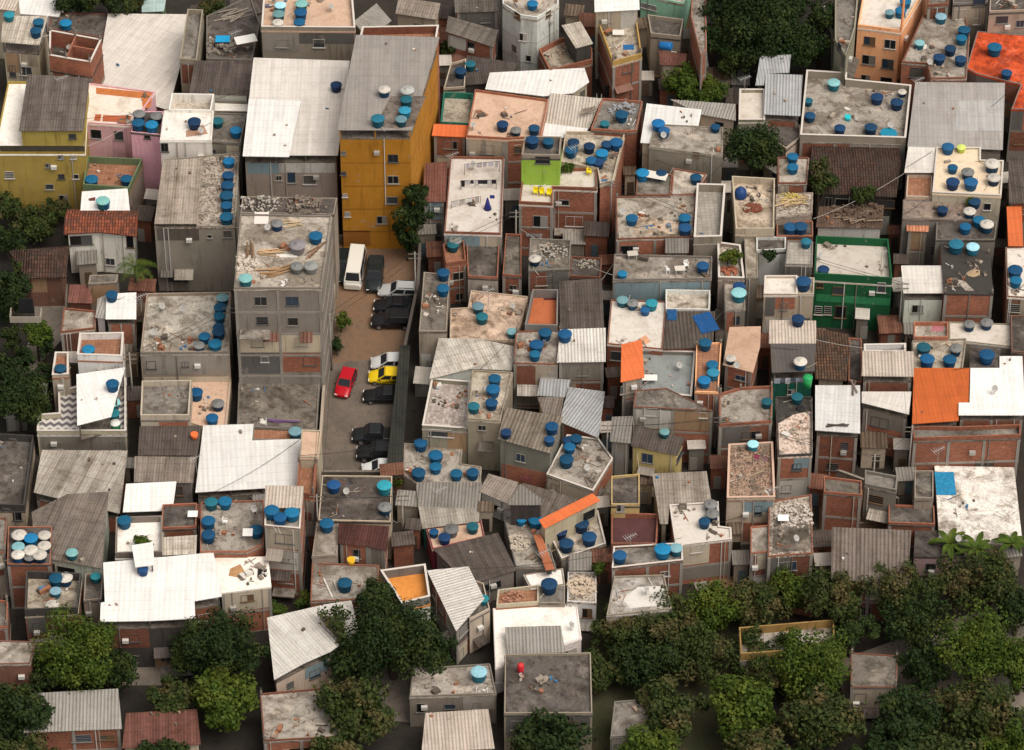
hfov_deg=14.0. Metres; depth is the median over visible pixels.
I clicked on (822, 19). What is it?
tree
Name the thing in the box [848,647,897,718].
house
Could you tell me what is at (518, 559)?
house
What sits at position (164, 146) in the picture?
window
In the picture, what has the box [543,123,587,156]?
house
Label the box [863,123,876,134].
water tank
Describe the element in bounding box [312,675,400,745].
tree
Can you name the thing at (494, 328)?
house
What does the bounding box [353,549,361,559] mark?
window
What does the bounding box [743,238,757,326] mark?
house
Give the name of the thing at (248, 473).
wire
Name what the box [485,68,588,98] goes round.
shed
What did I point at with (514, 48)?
window
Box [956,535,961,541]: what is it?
satellite dish
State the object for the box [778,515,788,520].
panel
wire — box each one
[86,90,245,118]
[197,439,299,499]
[300,426,467,455]
[470,322,524,377]
[473,538,679,568]
[572,494,808,551]
[764,346,905,351]
[813,173,904,218]
[818,340,887,349]
[907,82,1018,166]
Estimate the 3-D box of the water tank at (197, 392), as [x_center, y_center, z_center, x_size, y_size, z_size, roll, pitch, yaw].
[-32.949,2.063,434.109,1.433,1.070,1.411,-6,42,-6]
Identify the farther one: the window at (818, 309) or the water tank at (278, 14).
the water tank at (278, 14)
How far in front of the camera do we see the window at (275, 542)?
413.99 m
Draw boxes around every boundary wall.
[319,284,334,442]
[321,470,379,475]
[338,234,343,244]
[403,240,421,344]
[835,469,898,504]
[859,521,885,527]
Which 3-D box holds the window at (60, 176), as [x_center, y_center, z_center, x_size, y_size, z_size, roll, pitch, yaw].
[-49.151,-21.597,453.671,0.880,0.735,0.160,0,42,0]
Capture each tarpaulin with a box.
[667,309,676,319]
[692,311,718,333]
[934,472,955,494]
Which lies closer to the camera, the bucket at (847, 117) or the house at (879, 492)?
the house at (879, 492)
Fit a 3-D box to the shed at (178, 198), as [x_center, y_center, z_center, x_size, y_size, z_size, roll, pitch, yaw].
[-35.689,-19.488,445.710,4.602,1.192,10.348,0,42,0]
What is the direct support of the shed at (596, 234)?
on the ground at (248, 732)
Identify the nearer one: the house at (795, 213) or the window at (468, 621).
the window at (468, 621)
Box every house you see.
[0,81,89,209]
[0,433,35,525]
[0,511,9,598]
[0,592,11,640]
[0,640,37,702]
[1,16,50,83]
[7,526,52,608]
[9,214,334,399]
[9,246,68,305]
[19,0,63,32]
[25,570,82,649]
[37,378,127,456]
[48,24,104,83]
[50,13,107,44]
[52,352,71,411]
[60,307,97,351]
[64,209,138,273]
[77,332,126,385]
[80,189,129,209]
[83,156,144,209]
[83,573,104,626]
[87,83,156,157]
[88,274,119,320]
[102,13,186,111]
[106,292,136,351]
[115,515,164,560]
[130,111,162,190]
[134,456,195,503]
[138,425,201,482]
[140,292,232,394]
[140,380,192,425]
[142,0,165,13]
[154,152,241,290]
[160,110,213,161]
[162,503,199,553]
[162,535,196,556]
[169,93,214,112]
[180,9,205,92]
[191,380,231,444]
[195,424,300,503]
[200,500,265,557]
[206,0,261,60]
[212,113,246,195]
[214,100,247,113]
[215,556,272,632]
[237,380,319,430]
[240,196,339,298]
[243,58,349,233]
[252,426,301,439]
[260,679,337,749]
[261,0,355,72]
[264,486,306,597]
[267,600,357,691]
[296,456,317,520]
[300,429,322,499]
[310,563,378,631]
[312,522,339,564]
[318,475,392,558]
[337,35,439,248]
[360,25,439,123]
[380,563,430,619]
[403,443,481,500]
[409,663,496,726]
[418,507,479,547]
[419,272,449,366]
[422,378,470,463]
[426,521,483,569]
[427,566,483,664]
[440,92,472,124]
[442,240,466,303]
[443,59,466,92]
[444,156,504,280]
[446,16,497,62]
[449,290,527,345]
[454,0,499,57]
[466,89,548,188]
[466,244,499,302]
[467,370,512,470]
[469,580,489,652]
[493,603,581,693]
[496,585,538,609]
[498,407,562,489]
[502,0,558,70]
[502,233,521,295]
[504,516,556,586]
[504,652,592,749]
[513,323,560,408]
[519,85,626,255]
[523,568,564,589]
[525,289,558,331]
[528,238,570,316]
[538,37,592,96]
[538,585,564,606]
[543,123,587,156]
[546,434,612,500]
[553,510,605,579]
[557,328,605,390]
[561,131,624,233]
[567,571,596,631]
[568,256,601,280]
[590,98,642,179]
[594,0,639,78]
[598,19,641,100]
[606,574,671,653]
[607,299,665,390]
[610,474,639,543]
[610,700,673,749]
[611,513,658,576]
[611,542,682,600]
[612,254,711,300]
[615,190,695,255]
[620,340,643,438]
[631,424,812,616]
[632,388,712,463]
[635,174,672,197]
[640,0,690,28]
[642,350,695,399]
[646,14,683,74]
[648,124,722,183]
[664,289,710,349]
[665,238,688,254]
[668,501,731,590]
[671,168,706,196]
[689,0,706,100]
[693,183,725,294]
[694,336,721,447]
[715,242,744,308]
[717,378,772,475]
[723,283,744,361]
[723,326,760,391]
[725,441,774,544]
[729,176,774,258]
[737,88,764,169]
[737,619,834,685]
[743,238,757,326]
[749,525,767,590]
[756,236,785,284]
[762,275,796,332]
[763,124,800,185]
[766,494,812,596]
[770,343,815,422]
[773,396,811,499]
[774,192,812,235]
[775,157,808,193]
[776,221,812,247]
[785,240,812,276]
[796,277,814,320]
[799,70,911,189]
[810,146,900,238]
[812,236,891,330]
[814,385,859,476]
[815,329,849,384]
[821,476,861,529]
[831,0,859,82]
[846,337,861,397]
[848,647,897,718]
[854,0,927,82]
[860,343,905,402]
[860,351,913,430]
[861,392,910,456]
[862,470,897,526]
[887,504,934,547]
[899,199,981,265]
[900,14,969,113]
[904,147,935,198]
[905,174,932,199]
[907,82,1004,188]
[910,338,966,411]
[910,424,1020,479]
[911,322,947,347]
[911,368,969,426]
[912,470,933,508]
[913,530,963,575]
[927,0,948,19]
[932,147,1003,255]
[933,221,996,271]
[934,466,1021,566]
[938,232,993,328]
[948,0,987,59]
[948,322,1009,367]
[959,356,1023,457]
[966,31,1023,161]
[968,345,1000,397]
[986,0,1023,34]
[1001,246,1023,323]
[1010,315,1023,375]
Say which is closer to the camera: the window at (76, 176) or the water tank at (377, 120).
the water tank at (377, 120)
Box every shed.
[0,0,19,58]
[4,411,27,431]
[19,74,89,145]
[24,689,121,749]
[32,492,109,596]
[34,450,127,532]
[67,351,78,377]
[68,284,92,309]
[76,250,97,283]
[76,367,124,439]
[95,295,107,331]
[100,553,221,676]
[122,709,200,749]
[123,481,175,515]
[125,352,138,376]
[125,457,134,481]
[126,386,141,417]
[128,278,156,302]
[132,204,155,242]
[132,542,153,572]
[136,303,144,334]
[143,188,158,216]
[154,158,201,226]
[189,61,252,101]
[190,5,205,36]
[197,504,200,533]
[230,0,262,31]
[243,99,300,157]
[253,494,264,507]
[265,485,302,512]
[305,521,316,550]
[338,523,388,581]
[355,3,390,34]
[379,462,404,493]
[391,530,414,566]
[395,0,439,24]
[395,490,418,522]
[405,518,421,548]
[413,366,431,396]
[416,482,481,508]
[417,224,436,255]
[422,709,494,749]
[424,162,446,240]
[426,241,443,272]
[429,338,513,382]
[432,124,467,182]
[433,533,516,602]
[438,4,454,26]
[439,27,447,54]
[439,55,451,78]
[440,79,445,105]
[465,55,517,96]
[477,501,493,531]
[479,474,517,520]
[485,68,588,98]
[503,188,520,217]
[504,483,579,517]
[505,625,565,653]
[508,484,543,524]
[521,136,561,184]
[533,534,553,574]
[537,379,570,412]
[537,397,563,444]
[539,493,599,555]
[545,93,601,130]
[559,278,603,328]
[561,387,604,444]
[562,21,592,62]
[563,231,585,256]
[564,4,584,23]
[569,551,591,571]
[579,13,595,47]
[583,221,609,257]
[591,547,612,582]
[597,495,610,526]
[599,254,613,283]
[600,421,611,448]
[602,291,612,315]
[602,396,614,420]
[605,367,620,398]
[610,416,632,475]
[623,166,636,194]
[637,17,646,47]
[640,103,701,169]
[640,475,653,504]
[641,71,653,95]
[652,471,710,542]
[658,79,676,105]
[659,51,686,78]
[662,311,714,382]
[670,99,735,156]
[683,29,689,51]
[687,440,705,470]
[706,67,731,96]
[709,455,727,488]
[715,309,723,359]
[721,157,737,180]
[721,181,731,212]
[726,88,738,120]
[728,522,742,554]
[730,67,749,87]
[732,550,749,582]
[755,54,790,87]
[756,285,763,317]
[757,333,769,368]
[763,73,802,160]
[768,320,815,385]
[808,473,827,506]
[812,530,831,562]
[813,552,830,581]
[816,205,883,237]
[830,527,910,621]
[855,308,869,338]
[860,432,887,467]
[877,315,902,342]
[887,225,900,249]
[891,277,901,307]
[893,253,908,277]
[893,438,909,470]
[895,467,915,494]
[901,266,943,340]
[903,322,913,349]
[906,225,928,265]
[964,551,982,575]
[994,238,1005,266]
[1001,172,1007,200]
[1004,206,1022,259]
[1004,546,1021,574]
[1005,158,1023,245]
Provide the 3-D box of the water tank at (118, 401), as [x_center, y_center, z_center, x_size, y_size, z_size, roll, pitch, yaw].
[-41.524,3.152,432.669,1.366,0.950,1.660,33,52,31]
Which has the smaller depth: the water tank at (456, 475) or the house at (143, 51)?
the water tank at (456, 475)
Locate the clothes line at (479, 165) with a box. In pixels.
[464,161,499,174]
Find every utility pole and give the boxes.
[123,352,136,390]
[223,306,234,370]
[310,494,323,521]
[327,313,335,370]
[395,493,408,530]
[408,252,420,292]
[509,210,521,233]
[601,423,614,450]
[605,179,617,236]
[714,415,727,422]
[868,454,881,470]
[895,281,908,322]
[905,425,918,466]
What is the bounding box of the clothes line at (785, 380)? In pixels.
[774,377,802,383]
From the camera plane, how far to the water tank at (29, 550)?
414.18 m
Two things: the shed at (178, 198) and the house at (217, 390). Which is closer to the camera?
the house at (217, 390)
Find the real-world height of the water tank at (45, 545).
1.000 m
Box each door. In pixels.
[8,418,15,430]
[70,365,76,377]
[85,272,91,283]
[130,469,133,481]
[131,364,137,376]
[136,322,142,333]
[136,405,140,417]
[137,229,144,241]
[306,538,308,549]
[405,510,411,522]
[413,536,416,548]
[421,243,425,255]
[434,262,440,272]
[439,72,444,78]
[440,93,442,105]
[482,519,489,531]
[512,205,518,217]
[591,35,594,47]
[591,245,597,256]
[599,514,603,525]
[600,570,607,582]
[603,303,609,315]
[604,437,610,448]
[605,270,611,282]
[606,415,612,420]
[610,386,616,398]
[627,182,633,194]
[641,491,648,503]
[642,83,648,95]
[667,95,673,105]
[690,458,696,469]
[713,476,720,488]
[726,172,732,180]
[727,200,730,211]
[733,542,739,549]
[738,570,745,582]
[758,305,762,317]
[762,356,769,367]
[811,493,818,505]
[860,326,867,338]
[872,455,879,467]
[887,335,894,342]
[890,237,897,249]
[896,295,900,306]
[898,459,905,466]
[904,482,912,494]
[907,337,911,349]
[995,254,1002,265]
[1001,188,1006,200]
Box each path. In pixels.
[17,284,67,374]
[122,627,176,684]
[305,653,420,722]
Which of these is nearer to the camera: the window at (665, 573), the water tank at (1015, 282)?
the window at (665, 573)
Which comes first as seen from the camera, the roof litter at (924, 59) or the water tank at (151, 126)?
the water tank at (151, 126)
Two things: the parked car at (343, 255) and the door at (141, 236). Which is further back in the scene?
the door at (141, 236)
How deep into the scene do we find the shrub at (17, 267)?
445.17 m
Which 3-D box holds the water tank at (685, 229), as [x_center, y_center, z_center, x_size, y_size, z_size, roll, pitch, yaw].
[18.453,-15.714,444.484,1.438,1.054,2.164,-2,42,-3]
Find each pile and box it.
[214,8,251,21]
[245,240,254,258]
[254,263,291,277]
[256,248,284,256]
[268,419,299,422]
[282,219,302,227]
[305,241,325,258]
[323,578,337,597]
[525,551,540,561]
[580,106,597,114]
[749,467,763,480]
[774,195,807,207]
[779,192,804,204]
[826,423,848,426]
[834,205,882,224]
[850,379,857,394]
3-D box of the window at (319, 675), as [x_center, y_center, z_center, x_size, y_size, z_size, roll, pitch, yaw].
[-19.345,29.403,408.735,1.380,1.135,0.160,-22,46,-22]
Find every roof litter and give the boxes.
[0,441,22,482]
[35,583,67,600]
[54,14,79,29]
[90,163,121,182]
[118,92,149,123]
[145,325,211,350]
[163,387,187,398]
[194,386,225,414]
[204,504,238,545]
[207,34,249,58]
[211,156,229,170]
[238,558,267,584]
[239,242,290,286]
[241,386,314,425]
[265,0,323,11]
[266,717,329,738]
[295,196,314,206]
[313,565,360,589]
[329,481,365,516]
[405,452,466,481]
[422,292,448,316]
[425,674,489,694]
[432,381,467,408]
[450,198,496,233]
[453,294,520,322]
[471,107,527,139]
[475,387,500,418]
[510,673,557,693]
[516,340,547,350]
[520,524,548,556]
[531,244,555,267]
[544,42,572,58]
[575,444,605,487]
[585,151,619,181]
[602,27,627,58]
[611,305,646,346]
[613,578,663,611]
[615,110,635,129]
[622,198,687,235]
[632,706,644,714]
[639,254,709,276]
[643,357,690,386]
[674,503,723,545]
[687,125,720,152]
[717,400,729,425]
[730,446,769,495]
[738,186,776,214]
[769,520,791,553]
[781,411,810,441]
[821,242,886,274]
[825,215,851,224]
[829,89,892,121]
[834,16,854,44]
[911,39,949,76]
[933,202,974,216]
[945,258,986,290]
[947,494,1002,533]
[996,0,1017,8]
[1007,254,1023,294]
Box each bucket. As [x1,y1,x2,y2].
[190,431,197,439]
[347,556,354,565]
[845,114,850,120]
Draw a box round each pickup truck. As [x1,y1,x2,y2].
[352,423,390,444]
[364,255,384,291]
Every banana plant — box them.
[928,528,966,562]
[954,531,996,560]
[991,531,1023,552]
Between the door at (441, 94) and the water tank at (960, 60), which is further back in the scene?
the door at (441, 94)
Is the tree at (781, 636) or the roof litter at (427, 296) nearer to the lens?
the tree at (781, 636)
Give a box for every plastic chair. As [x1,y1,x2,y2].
[222,517,227,525]
[251,505,257,514]
[533,187,537,195]
[539,187,544,196]
[546,188,551,197]
[586,167,591,175]
[664,265,669,273]
[683,259,688,268]
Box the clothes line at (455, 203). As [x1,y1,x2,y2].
[451,196,480,208]
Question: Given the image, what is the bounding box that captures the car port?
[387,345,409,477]
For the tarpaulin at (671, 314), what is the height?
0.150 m
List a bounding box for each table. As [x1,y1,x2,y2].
[627,250,637,259]
[674,265,685,274]
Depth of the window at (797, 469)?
424.22 m
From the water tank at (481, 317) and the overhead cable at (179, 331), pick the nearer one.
the overhead cable at (179, 331)
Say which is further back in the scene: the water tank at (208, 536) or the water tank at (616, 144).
the water tank at (616, 144)
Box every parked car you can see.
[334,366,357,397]
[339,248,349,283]
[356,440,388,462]
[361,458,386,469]
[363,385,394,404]
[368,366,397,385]
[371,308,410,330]
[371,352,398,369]
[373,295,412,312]
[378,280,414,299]
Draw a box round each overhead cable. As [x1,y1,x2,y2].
[124,308,233,354]
[312,325,333,487]
[324,495,406,497]
[329,254,418,314]
[410,212,516,253]
[513,181,613,211]
[603,417,725,425]
[607,181,906,283]
[718,418,876,455]
[871,427,916,455]
[898,285,916,420]
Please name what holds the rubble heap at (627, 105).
on the house at (633, 135)
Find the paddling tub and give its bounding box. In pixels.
[880,128,896,135]
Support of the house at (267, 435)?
on the ground at (248, 732)
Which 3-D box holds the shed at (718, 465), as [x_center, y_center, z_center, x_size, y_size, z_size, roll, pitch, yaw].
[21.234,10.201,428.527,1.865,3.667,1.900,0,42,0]
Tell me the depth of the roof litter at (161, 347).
434.85 m
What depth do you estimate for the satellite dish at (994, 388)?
428.45 m
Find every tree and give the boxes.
[0,269,32,324]
[0,352,17,380]
[0,362,51,430]
[0,682,55,745]
[0,729,60,749]
[13,344,36,370]
[14,389,51,434]
[20,319,53,361]
[27,600,118,693]
[29,643,75,691]
[51,0,100,12]
[87,648,139,690]
[100,0,123,16]
[116,253,157,282]
[122,0,145,14]
[135,736,189,749]
[146,673,194,715]
[167,632,219,685]
[173,606,260,674]
[188,663,259,732]
[197,0,226,15]
[225,642,270,681]
[309,732,364,749]
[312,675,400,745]
[317,599,354,643]
[320,635,383,686]
[340,585,447,680]
[355,576,395,615]
[390,197,434,259]
[391,223,420,261]
[402,183,429,257]
[402,628,458,675]
[505,704,595,749]
[589,603,644,646]
[615,723,680,749]
[634,586,703,644]
[634,674,711,747]
[661,60,698,100]
[661,617,739,686]
[679,577,747,634]
[692,72,729,102]
[697,0,750,43]
[701,17,721,66]
[707,0,732,44]
[708,673,776,749]
[714,0,807,71]
[714,32,756,78]
[721,575,792,625]
[722,121,785,176]
[723,724,793,749]
[731,645,790,688]
[733,622,781,661]
[740,48,786,87]
[750,3,818,55]
[765,564,808,609]
[768,624,851,701]
[769,657,808,691]
[775,630,801,647]
[775,680,867,749]
[778,23,832,91]
[783,0,822,20]
[798,563,874,630]
[804,0,834,65]
[807,156,840,236]
[831,612,882,652]
[848,729,921,749]
[862,555,941,621]
[867,682,946,745]
[877,590,954,651]
[894,640,950,694]
[913,730,983,749]
[923,552,986,612]
[927,595,1020,682]
[928,677,1023,748]
[951,546,1023,610]
[976,718,1023,749]
[991,584,1023,635]
[995,634,1023,695]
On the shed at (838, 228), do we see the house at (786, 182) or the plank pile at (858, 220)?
the plank pile at (858, 220)
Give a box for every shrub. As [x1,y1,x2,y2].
[0,190,24,223]
[0,221,28,258]
[0,301,20,325]
[0,324,21,357]
[10,244,26,273]
[11,201,57,243]
[37,360,52,395]
[38,334,54,363]
[45,198,71,225]
[81,601,90,620]
[132,534,153,544]
[272,598,287,615]
[294,589,310,608]
[331,334,344,355]
[334,310,352,331]
[393,472,402,486]
[439,38,454,54]
[563,162,574,172]
[584,647,633,695]
[588,614,620,652]
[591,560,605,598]
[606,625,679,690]
[719,248,742,265]
[760,248,777,262]
[849,184,877,205]
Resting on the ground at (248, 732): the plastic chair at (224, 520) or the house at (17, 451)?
the house at (17, 451)
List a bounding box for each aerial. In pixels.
[483,287,494,305]
[538,549,549,566]
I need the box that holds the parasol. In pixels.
[484,198,491,210]
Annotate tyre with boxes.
[796,405,804,410]
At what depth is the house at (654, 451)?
425.02 m
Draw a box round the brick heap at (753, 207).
[743,202,762,212]
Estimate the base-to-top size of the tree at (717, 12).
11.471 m
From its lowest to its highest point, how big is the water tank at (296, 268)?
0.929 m
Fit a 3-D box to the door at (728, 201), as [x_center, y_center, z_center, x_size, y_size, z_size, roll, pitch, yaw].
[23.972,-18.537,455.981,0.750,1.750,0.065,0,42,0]
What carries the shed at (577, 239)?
on the ground at (248, 732)
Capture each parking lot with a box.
[319,245,417,427]
[322,359,395,469]
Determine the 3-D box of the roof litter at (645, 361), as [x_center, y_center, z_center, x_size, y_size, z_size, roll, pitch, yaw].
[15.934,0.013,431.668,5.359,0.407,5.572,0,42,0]
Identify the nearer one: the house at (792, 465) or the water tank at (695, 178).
the house at (792, 465)
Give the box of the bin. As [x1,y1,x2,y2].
[803,374,812,388]
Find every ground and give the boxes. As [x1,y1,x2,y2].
[0,0,1023,749]
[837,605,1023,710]
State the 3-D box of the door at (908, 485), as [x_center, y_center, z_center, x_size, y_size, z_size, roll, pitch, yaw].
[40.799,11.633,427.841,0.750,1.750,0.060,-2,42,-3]
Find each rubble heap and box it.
[206,38,235,55]
[235,254,259,271]
[239,195,279,212]
[280,194,326,214]
[499,590,524,602]
[508,533,530,551]
[534,242,567,260]
[566,575,596,595]
[576,259,595,268]
[608,101,635,114]
[720,265,738,275]
[774,503,813,528]
[831,202,881,228]
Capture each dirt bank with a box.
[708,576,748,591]
[819,489,886,529]
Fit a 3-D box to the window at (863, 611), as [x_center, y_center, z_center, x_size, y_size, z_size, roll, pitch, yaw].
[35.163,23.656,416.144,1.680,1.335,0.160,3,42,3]
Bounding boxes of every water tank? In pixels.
[3,11,14,21]
[4,550,24,562]
[11,529,26,542]
[12,542,24,550]
[23,545,37,555]
[24,533,37,545]
[24,554,33,563]
[30,27,47,38]
[32,549,46,563]
[33,18,43,28]
[37,541,50,553]
[38,530,50,541]
[45,599,58,607]
[49,573,62,587]
[50,587,70,598]
[54,364,70,373]
[59,19,71,30]
[61,573,72,586]
[65,548,78,560]
[82,345,94,352]
[85,174,97,183]
[90,572,100,583]
[96,196,109,211]
[105,290,123,302]
[106,379,119,392]
[110,409,119,419]
[110,419,120,428]
[114,398,119,408]
[117,515,130,529]
[120,175,131,185]
[132,110,145,126]
[132,119,144,131]
[138,566,147,576]
[145,120,157,132]
[150,112,162,123]
[187,117,209,130]
[192,387,202,401]
[193,341,204,350]
[198,332,209,344]
[201,516,217,538]
[201,529,214,550]
[203,413,218,424]
[204,497,217,511]
[208,339,221,351]
[211,399,224,411]
[212,327,224,339]
[213,117,231,128]
[213,323,224,328]
[214,303,226,313]
[214,312,224,322]
[216,293,228,304]
[218,496,236,510]
[219,191,232,206]
[220,201,232,212]
[220,212,236,227]
[221,181,233,191]
[222,171,234,188]
[223,157,234,168]
[230,126,241,138]
[238,273,252,286]
[250,524,263,538]
[264,505,278,531]
[266,1,285,11]
[271,219,282,231]
[272,10,284,19]
[272,19,289,25]
[273,512,286,533]
[284,507,299,522]
[288,0,307,15]
[288,426,301,438]
[289,239,305,255]
[290,262,303,278]
[294,8,306,19]
[294,18,307,25]
[304,260,317,274]
[309,231,322,244]
[319,518,333,533]
[323,480,340,493]
[330,81,343,92]
[337,577,351,593]
[371,114,384,130]
[377,480,391,495]
[378,85,390,97]
[378,502,396,522]
[395,115,406,126]
[396,85,413,99]
[398,106,410,118]
[400,95,412,106]
[411,467,425,481]
[414,438,426,458]
[428,450,442,462]
[429,462,441,477]
[429,528,438,538]
[437,268,449,281]
[437,284,448,296]
[438,532,450,545]
[444,523,458,537]
[447,242,458,252]
[448,67,466,78]
[448,237,461,248]
[450,469,463,481]
[464,402,479,414]
[465,60,475,71]
[466,468,478,480]
[466,522,478,534]
[471,665,501,683]
[472,302,483,314]
[476,312,487,324]
[480,398,497,410]
[481,594,488,605]
[486,384,499,397]
[488,374,500,385]
[497,120,508,132]
[497,428,511,438]
[507,328,515,342]
[510,126,521,136]
[514,135,538,149]
[516,519,526,530]
[527,0,537,13]
[528,124,539,135]
[528,254,540,274]
[528,516,541,533]
[529,339,543,352]
[529,350,539,361]
[538,328,551,341]
[540,578,557,597]
[542,137,553,148]
[544,435,554,446]
[545,422,558,441]
[551,538,573,553]
[556,530,566,540]
[558,329,571,343]
[559,454,582,468]
[562,436,571,445]
[563,442,575,454]
[565,146,577,158]
[567,138,584,151]
[570,434,581,445]
[575,520,588,533]
[582,531,596,550]
[583,142,594,154]
[586,156,595,165]
[594,120,609,128]
[594,158,603,169]
[595,149,607,161]
[601,140,610,151]
[609,138,622,151]
[613,550,626,564]
[615,110,632,123]
[616,296,629,307]
[618,270,630,278]
[626,214,642,228]
[627,299,640,313]
[636,168,648,181]
[640,306,649,316]
[645,299,657,311]
[649,543,670,560]
[652,119,664,131]
[656,169,666,181]
[658,127,669,138]
[659,428,669,438]
[670,543,692,559]
[677,223,691,235]
[678,213,692,223]
[690,173,701,184]
[696,261,708,273]
[698,376,710,389]
[699,338,713,351]
[699,517,709,529]
[704,499,717,509]
[705,508,718,521]
[706,360,718,369]
[707,368,719,384]
[711,123,719,133]
[725,354,735,364]
[731,287,747,302]
[733,282,745,288]
[747,440,758,451]
[761,398,771,408]
[780,163,798,174]
[784,222,795,234]
[785,392,802,404]
[787,153,798,163]
[790,314,804,327]
[793,357,816,370]
[794,221,807,234]
[796,238,810,249]
[796,276,810,291]
[804,112,815,122]
[805,97,812,106]
[818,265,828,272]
[825,78,839,91]
[834,124,845,133]
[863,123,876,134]
[871,93,883,105]
[885,9,893,18]
[890,98,905,115]
[891,89,906,97]
[895,7,910,18]
[900,0,910,9]
[914,39,924,49]
[917,342,930,354]
[920,354,934,367]
[933,53,945,65]
[935,13,946,29]
[937,206,948,216]
[939,143,953,154]
[939,354,956,367]
[943,45,955,56]
[945,239,963,254]
[946,177,959,190]
[948,164,957,174]
[949,344,962,356]
[954,207,975,221]
[955,55,966,66]
[956,34,966,45]
[957,144,965,153]
[958,25,969,36]
[960,223,970,234]
[961,167,974,179]
[963,320,975,331]
[964,177,977,191]
[966,242,979,255]
[968,197,980,209]
[973,216,984,228]
[975,158,999,173]
[979,349,994,365]
[980,219,993,233]
[980,318,992,330]
[984,173,1000,190]
[987,42,1001,56]
[1001,69,1017,82]
[1008,265,1022,277]
[1010,276,1021,288]
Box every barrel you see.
[517,662,523,672]
[659,41,672,49]
[735,186,746,199]
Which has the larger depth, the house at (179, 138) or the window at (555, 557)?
the house at (179, 138)
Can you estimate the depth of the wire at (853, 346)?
432.68 m
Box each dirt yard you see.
[591,599,752,749]
[654,12,690,76]
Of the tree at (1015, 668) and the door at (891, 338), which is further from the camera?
the door at (891, 338)
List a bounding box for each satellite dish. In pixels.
[150,328,155,336]
[159,302,164,308]
[179,305,184,313]
[198,127,203,134]
[264,223,270,231]
[343,487,348,495]
[584,464,589,470]
[620,208,625,216]
[661,132,666,139]
[734,361,739,369]
[794,535,798,543]
[927,58,932,66]
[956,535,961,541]
[992,385,997,391]
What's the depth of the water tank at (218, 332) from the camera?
434.96 m
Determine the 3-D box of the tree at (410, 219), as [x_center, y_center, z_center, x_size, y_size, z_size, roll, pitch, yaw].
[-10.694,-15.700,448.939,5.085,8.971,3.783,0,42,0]
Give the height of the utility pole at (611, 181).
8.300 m
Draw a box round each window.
[4,171,14,179]
[9,65,16,77]
[12,512,22,521]
[19,66,31,76]
[45,163,50,168]
[45,184,54,190]
[57,565,74,571]
[58,174,65,179]
[59,195,69,202]
[68,134,76,139]
[69,235,93,246]
[71,735,92,743]
[72,174,79,179]
[90,129,102,139]
[98,735,114,741]
[105,258,115,266]
[114,131,124,141]
[126,236,134,248]
[129,634,140,642]
[143,134,150,139]
[146,361,156,369]
[160,143,168,152]
[175,486,183,496]
[223,230,232,238]
[240,594,254,602]
[254,297,267,306]
[256,317,268,325]
[274,533,294,545]
[275,39,288,48]
[275,176,282,181]
[277,579,293,584]
[285,297,299,306]
[287,173,296,183]
[287,317,298,326]
[287,680,294,690]
[290,747,308,749]
[302,175,316,184]
[303,356,316,366]
[309,668,321,680]
[312,39,325,48]
[344,212,350,217]
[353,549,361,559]
[354,607,366,615]
[376,216,387,224]
[386,197,398,204]
[387,154,398,163]
[387,176,399,184]
[416,703,425,713]
[428,429,453,438]
[443,141,457,149]
[444,704,455,710]
[453,271,464,281]
[455,293,463,301]
[459,621,468,639]
[459,647,464,661]
[466,41,474,50]
[477,425,486,431]
[484,580,501,592]
[508,285,516,290]
[511,44,516,54]
[513,11,520,21]
[513,146,521,154]
[515,453,525,463]
[518,33,527,42]
[525,55,531,62]
[532,215,548,228]
[534,156,550,164]
[535,276,547,286]
[540,373,555,378]
[554,552,556,565]
[557,200,569,206]
[565,216,583,227]
[565,647,576,652]
[581,608,592,618]
[583,508,595,520]
[609,351,620,361]
[616,505,624,512]
[620,384,634,395]
[621,245,637,253]
[640,2,656,11]
[640,453,653,464]
[641,408,657,417]
[660,571,670,577]
[676,448,683,465]
[690,545,702,554]
[692,151,699,157]
[715,121,723,132]
[731,316,740,326]
[734,374,746,382]
[741,431,760,440]
[753,506,762,515]
[779,303,787,310]
[779,561,797,571]
[786,389,794,395]
[791,463,801,471]
[813,306,822,315]
[816,283,823,288]
[823,306,831,315]
[825,197,831,205]
[825,463,838,471]
[832,286,845,295]
[834,306,846,318]
[835,198,852,205]
[836,41,841,54]
[839,442,848,451]
[857,606,870,616]
[861,55,875,65]
[861,74,869,79]
[863,36,875,46]
[867,494,883,505]
[869,416,888,429]
[876,282,885,293]
[877,200,894,208]
[880,77,891,82]
[881,59,893,69]
[883,39,895,50]
[909,67,923,78]
[911,305,923,313]
[924,563,935,571]
[929,246,933,256]
[955,9,965,19]
[972,0,985,7]
[975,459,993,466]
[982,203,990,211]
[995,16,1008,24]
[1007,304,1020,313]
[1015,20,1023,27]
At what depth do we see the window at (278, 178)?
448.72 m
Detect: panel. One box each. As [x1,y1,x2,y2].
[187,511,197,516]
[215,35,229,41]
[234,33,257,44]
[242,528,252,535]
[254,212,268,223]
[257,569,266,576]
[276,254,296,257]
[613,30,623,34]
[623,44,633,49]
[642,374,656,380]
[647,170,667,180]
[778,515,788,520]
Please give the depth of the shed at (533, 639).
409.83 m
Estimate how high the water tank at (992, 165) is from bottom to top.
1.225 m
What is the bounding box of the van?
[342,244,366,289]
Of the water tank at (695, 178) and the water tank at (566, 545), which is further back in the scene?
the water tank at (695, 178)
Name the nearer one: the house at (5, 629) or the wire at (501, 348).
the house at (5, 629)
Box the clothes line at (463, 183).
[460,180,496,188]
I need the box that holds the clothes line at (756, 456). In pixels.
[752,453,768,465]

